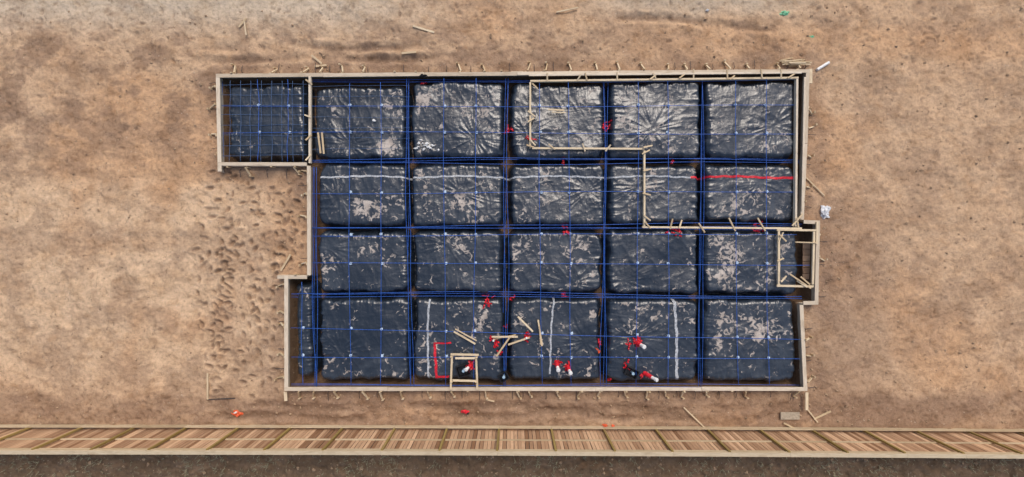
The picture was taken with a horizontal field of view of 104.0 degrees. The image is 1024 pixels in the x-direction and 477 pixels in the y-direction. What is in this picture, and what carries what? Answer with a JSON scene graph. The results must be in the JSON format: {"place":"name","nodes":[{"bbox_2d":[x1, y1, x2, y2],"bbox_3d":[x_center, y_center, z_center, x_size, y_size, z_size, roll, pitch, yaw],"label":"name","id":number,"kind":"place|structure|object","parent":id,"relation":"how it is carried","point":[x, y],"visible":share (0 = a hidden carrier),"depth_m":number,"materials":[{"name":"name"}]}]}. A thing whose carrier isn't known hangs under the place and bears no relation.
{"place":"outdoors","nodes":[
{"label":"outdoors","id":0,"kind":"place"},
{"bbox_2d":[0,0,1023,476],"bbox_3d":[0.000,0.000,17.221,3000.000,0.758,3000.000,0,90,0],"label":"ground","id":1,"kind":"structure","parent":0,"point":[932,294],"depth_m":17.00,"materials":[{"name":"soil"}]},
{"bbox_2d":[207,373,208,399],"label":"loose plank","id":2,"kind":"object","parent":1,"relation":"on","point":[207,386],"visible":1,"depth_m":16.93,"materials":[{"name":"beige wood"}]},
{"bbox_2d":[231,410,242,416],"bbox_3d":[-11.664,7.409,16.925,0.517,0.150,0.311,26,90,0],"label":"orange plastic bag","id":3,"kind":"object","parent":1,"relation":"on","point":[238,413],"visible":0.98,"depth_m":16.89,"materials":[{"name":"orange plastic"}]},
{"bbox_2d":[280,254,290,270],"bbox_3d":[-9.591,1.024,16.939,0.080,0.047,0.812,31,90,0],"label":"loose plank","id":4,"kind":"object","parent":1,"relation":"on","point":[286,261],"visible":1,"depth_m":16.92,"materials":[{"name":"beige wood"}]},
{"bbox_2d":[401,51,415,53],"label":"loose plank","id":5,"kind":"object","parent":1,"relation":"on","point":[410,52],"visible":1,"depth_m":16.92,"materials":[{"name":"beige wood"}]},
{"bbox_2d":[412,25,434,32],"bbox_3d":[-3.751,-8.871,16.939,0.959,0.047,0.080,17,90,0],"label":"loose plank","id":6,"kind":"object","parent":1,"relation":"on","point":[421,28],"visible":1,"depth_m":16.92,"materials":[{"name":"beige wood"}]},
{"bbox_2d":[464,360,474,371],"bbox_3d":[-1.754,5.319,16.691,0.435,0.558,0.472,0,90,0],"label":"pvc pipe stub","id":7,"kind":"object","parent":1,"relation":"on","point":[468,367],"visible":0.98,"depth_m":16.74,"materials":[{"name":"white plastic"}]},
{"bbox_2d":[0,425,1023,458],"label":"wooden fence","id":8,"kind":"object","parent":1,"relation":"on","point":[80,440],"visible":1,"depth_m":15.99,"materials":[{"name":"brown wood"}]},
{"bbox_2d":[0,4,1023,474],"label":"soil clods","id":9,"kind":"object","parent":1,"relation":"on","point":[582,394],"visible":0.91,"depth_m":16.98,"materials":[{"name":"soil"}]},
{"bbox_2d":[1,443,1022,476],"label":"dry weeds","id":10,"kind":"object","parent":1,"relation":"on","point":[35,462],"visible":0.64,"depth_m":16.94,"materials":[{"name":"brown plant"}]},
{"bbox_2d":[230,81,796,380],"bbox_3d":[0.137,-0.238,17.205,25.874,0.892,14.076,0,90,0],"label":"plastic vapor barrier","id":11,"kind":"object","parent":1,"relation":"on","point":[723,322],"visible":0.86,"depth_m":16.86,"materials":[{"name":"black plastic"}]},
{"bbox_2d":[317,132,321,152],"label":"loose plank","id":12,"kind":"object","parent":11,"relation":"on","point":[319,142],"visible":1,"depth_m":16.65,"materials":[{"name":"beige wood"}]},
{"bbox_2d":[321,132,324,153],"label":"loose plank","id":13,"kind":"object","parent":11,"relation":"on","point":[322,142],"visible":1,"depth_m":16.70,"materials":[{"name":"beige wood"}]},
{"bbox_2d":[426,299,430,377],"bbox_3d":[-3.514,4.240,16.904,0.171,0.227,3.333,0,90,0],"label":"white seam tape","id":14,"kind":"object","parent":11,"relation":"on","point":[427,325],"visible":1,"depth_m":16.82,"materials":[{"name":"plastic"}]},
{"bbox_2d":[434,344,437,377],"bbox_3d":[-3.215,5.162,16.831,0.135,0.087,1.383,-4,90,0],"label":"red seam tape","id":15,"kind":"object","parent":11,"relation":"on","point":[435,361],"visible":1,"depth_m":16.82,"materials":[{"name":"plastic"}]},
{"bbox_2d":[455,362,470,378],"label":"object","id":16,"kind":"object","parent":11,"relation":"on","point":[460,371],"visible":0.97,"depth_m":16.79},
{"bbox_2d":[450,353,478,389],"bbox_3d":[-1.989,5.537,16.740,1.209,0.320,1.508,0,90,0],"label":"wooden tub frame","id":17,"kind":"object","parent":11,"relation":"on","point":[451,368],"visible":1,"depth_m":16.62,"materials":[{"name":"beige wood"}]},
{"bbox_2d":[454,331,475,344],"bbox_3d":[-1.980,4.151,16.714,1.040,0.047,0.070,30,90,0],"label":"loose plank","id":18,"kind":"object","parent":11,"relation":"on","point":[462,336],"visible":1,"depth_m":16.70,"materials":[{"name":"beige wood"}]},
{"bbox_2d":[455,328,476,340],"bbox_3d":[-1.920,4.017,16.669,1.024,0.047,0.045,28,90,0],"label":"loose plank","id":19,"kind":"object","parent":11,"relation":"on","point":[465,334],"visible":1,"depth_m":16.65,"materials":[{"name":"beige wood"}]},
{"bbox_2d":[482,295,494,308],"bbox_3d":[-1.005,2.669,16.920,0.578,0.424,0.550,0,90,0],"label":"red tape wrap","id":20,"kind":"object","parent":11,"relation":"on","point":[486,300],"visible":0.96,"depth_m":16.89,"materials":[{"name":"plastic"}]},
{"bbox_2d":[497,370,509,383],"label":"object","id":21,"kind":"object","parent":11,"relation":"on","point":[505,377],"visible":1,"depth_m":16.81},
{"bbox_2d":[492,336,517,337],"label":"loose plank","id":22,"kind":"object","parent":11,"relation":"on","point":[504,336],"visible":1,"depth_m":16.61,"materials":[{"name":"beige wood"}]},
{"bbox_2d":[496,336,510,356],"bbox_3d":[-0.367,4.496,16.624,0.070,0.047,0.998,35,90,0],"label":"loose plank","id":23,"kind":"object","parent":22,"relation":"on","point":[502,347],"visible":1,"depth_m":16.61,"materials":[{"name":"beige wood"}]},
{"bbox_2d":[320,175,690,179],"bbox_3d":[-0.289,-2.601,17.096,15.611,0.608,0.168,0,90,0],"label":"white seam tape","id":24,"kind":"object","parent":11,"relation":"attached to","point":[502,177],"visible":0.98,"depth_m":16.83,"materials":[{"name":"plastic"}]},
{"bbox_2d":[222,78,809,386],"bbox_3d":[0.068,-0.256,16.897,24.854,0.349,13.168,0,90,0],"label":"post tension cable grid","id":25,"kind":"object","parent":11,"relation":"on","point":[508,234],"visible":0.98,"depth_m":16.85,"materials":[{"name":"plastic"}]},
{"bbox_2d":[518,316,532,331],"bbox_3d":[0.557,3.558,16.624,0.882,0.047,0.070,45,90,0],"label":"loose plank","id":26,"kind":"object","parent":11,"relation":"on","point":[525,323],"visible":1,"depth_m":16.61,"materials":[{"name":"beige wood"}]},
{"bbox_2d":[549,297,554,373],"bbox_3d":[1.658,4.130,17.057,0.143,0.504,3.172,3,90,0],"label":"white seam tape","id":27,"kind":"object","parent":11,"relation":"on","point":[551,335],"visible":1,"depth_m":16.86,"materials":[{"name":"plastic"}]},
{"bbox_2d":[548,109,563,110],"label":"loose plank","id":28,"kind":"object","parent":11,"relation":"on","point":[556,109],"visible":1,"depth_m":16.65,"materials":[{"name":"beige wood"}]},
{"bbox_2d":[623,365,639,380],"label":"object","id":29,"kind":"object","parent":11,"relation":"on","point":[632,373],"visible":1,"depth_m":16.74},
{"bbox_2d":[633,335,641,348],"bbox_3d":[5.285,4.326,16.773,0.394,0.117,0.544,-19,90,0],"label":"red tape wrap","id":30,"kind":"object","parent":11,"relation":"on","point":[637,340],"visible":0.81,"depth_m":16.76,"materials":[{"name":"plastic"}]},
{"bbox_2d":[671,299,678,379],"bbox_3d":[6.918,4.295,16.950,0.191,0.329,3.444,-2,90,0],"label":"white seam tape","id":31,"kind":"object","parent":11,"relation":"on","point":[676,343],"visible":1,"depth_m":16.83,"materials":[{"name":"plastic"}]},
{"bbox_2d":[690,175,792,179],"bbox_3d":[9.692,-2.591,17.092,4.351,0.616,0.178,1,90,0],"label":"red seam tape","id":32,"kind":"object","parent":11,"relation":"attached to","point":[743,176],"visible":0.98,"depth_m":16.84,"materials":[{"name":"plastic"}]},
{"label":"pvc pipe stub","id":33,"kind":"object","parent":11,"relation":"on","visible":0},
{"bbox_2d":[508,337,529,344],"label":"loose plank","id":34,"kind":"object","parent":33,"relation":"on","point":[518,341],"visible":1,"depth_m":16.65,"materials":[{"name":"beige wood"}]},
{"bbox_2d":[207,59,827,409],"bbox_3d":[0.253,-0.197,16.917,26.210,0.693,14.806,0,90,0],"label":"foundation formwork","id":35,"kind":"object","parent":1,"relation":"on","point":[804,155],"visible":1,"depth_m":16.71,"materials":[{"name":"brown wood"}]},
{"bbox_2d":[554,360,562,371],"bbox_3d":[1.951,5.288,16.601,0.360,0.647,0.367,0,90,0],"label":"pvc pipe stub","id":36,"kind":"object","parent":1,"relation":"on","point":[557,362],"visible":1,"depth_m":16.60,"materials":[{"name":"white plastic"}]},
{"bbox_2d":[556,7,577,12],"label":"loose plank","id":37,"kind":"object","parent":1,"relation":"on","point":[566,9],"visible":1,"depth_m":16.92,"materials":[{"name":"beige wood"}]},
{"bbox_2d":[564,361,572,374],"bbox_3d":[2.324,5.353,16.612,0.320,0.631,0.472,0,90,0],"label":"pvc pipe stub","id":38,"kind":"object","parent":1,"relation":"on","point":[567,368],"visible":1,"depth_m":16.64,"materials":[{"name":"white plastic"}]},
{"bbox_2d":[633,336,645,348],"bbox_3d":[5.300,4.366,16.605,0.415,0.653,0.383,43,90,0],"label":"pvc pipe stub","id":39,"kind":"object","parent":1,"relation":"on","point":[639,344],"visible":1,"depth_m":16.56,"materials":[{"name":"white plastic"}]},
{"bbox_2d":[640,371,658,381],"bbox_3d":[5.658,5.737,16.606,0.653,0.681,0.323,-8,90,0],"label":"pvc pipe stub","id":40,"kind":"object","parent":1,"relation":"on","point":[648,375],"visible":1,"depth_m":16.60,"materials":[{"name":"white plastic"}]},
{"bbox_2d":[683,407,703,426],"bbox_3d":[7.791,7.653,16.939,1.421,0.047,0.050,44,90,0],"label":"loose plank","id":41,"kind":"object","parent":1,"relation":"on","point":[692,415],"visible":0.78,"depth_m":16.92,"materials":[{"name":"beige wood"}]},
{"bbox_2d":[779,10,788,15],"bbox_3d":[11.593,-9.554,16.953,0.469,0.095,0.240,0,90,0],"label":"green plastic bag","id":42,"kind":"object","parent":1,"relation":"on","point":[784,13],"visible":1,"depth_m":16.94,"materials":[{"name":"green plastic"}]},
{"bbox_2d":[780,412,799,419],"bbox_3d":[11.777,7.515,16.939,0.797,0.062,0.305,0,90,0],"label":"scrap board","id":43,"kind":"object","parent":1,"relation":"on","point":[789,415],"visible":1,"depth_m":16.91,"materials":[{"name":"beige wood"}]},
{"bbox_2d":[806,177,824,195],"bbox_3d":[12.815,-2.228,16.939,0.050,0.047,1.169,-45,90,0],"label":"loose plank","id":44,"kind":"object","parent":1,"relation":"on","point":[815,186],"visible":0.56,"depth_m":16.92,"materials":[{"name":"beige wood"}]},
{"bbox_2d":[813,411,830,419],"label":"loose plank","id":45,"kind":"object","parent":1,"relation":"on","point":[823,414],"visible":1,"depth_m":16.92,"materials":[{"name":"beige wood"}]},
{"bbox_2d":[816,61,829,70],"bbox_3d":[13.160,-7.299,16.920,0.583,0.120,0.120,-31,90,0],"label":"white pipe offcut","id":46,"kind":"object","parent":1,"relation":"on","point":[823,65],"visible":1,"depth_m":16.87,"materials":[{"name":"plastic"}]},
{"bbox_2d":[820,205,829,218],"bbox_3d":[13.269,-1.111,16.909,0.406,0.183,0.598,0,90,0],"label":"white bag","id":47,"kind":"object","parent":1,"relation":"on","point":[824,210],"visible":1,"depth_m":16.90,"materials":[{"name":"plastic"}]}
]}

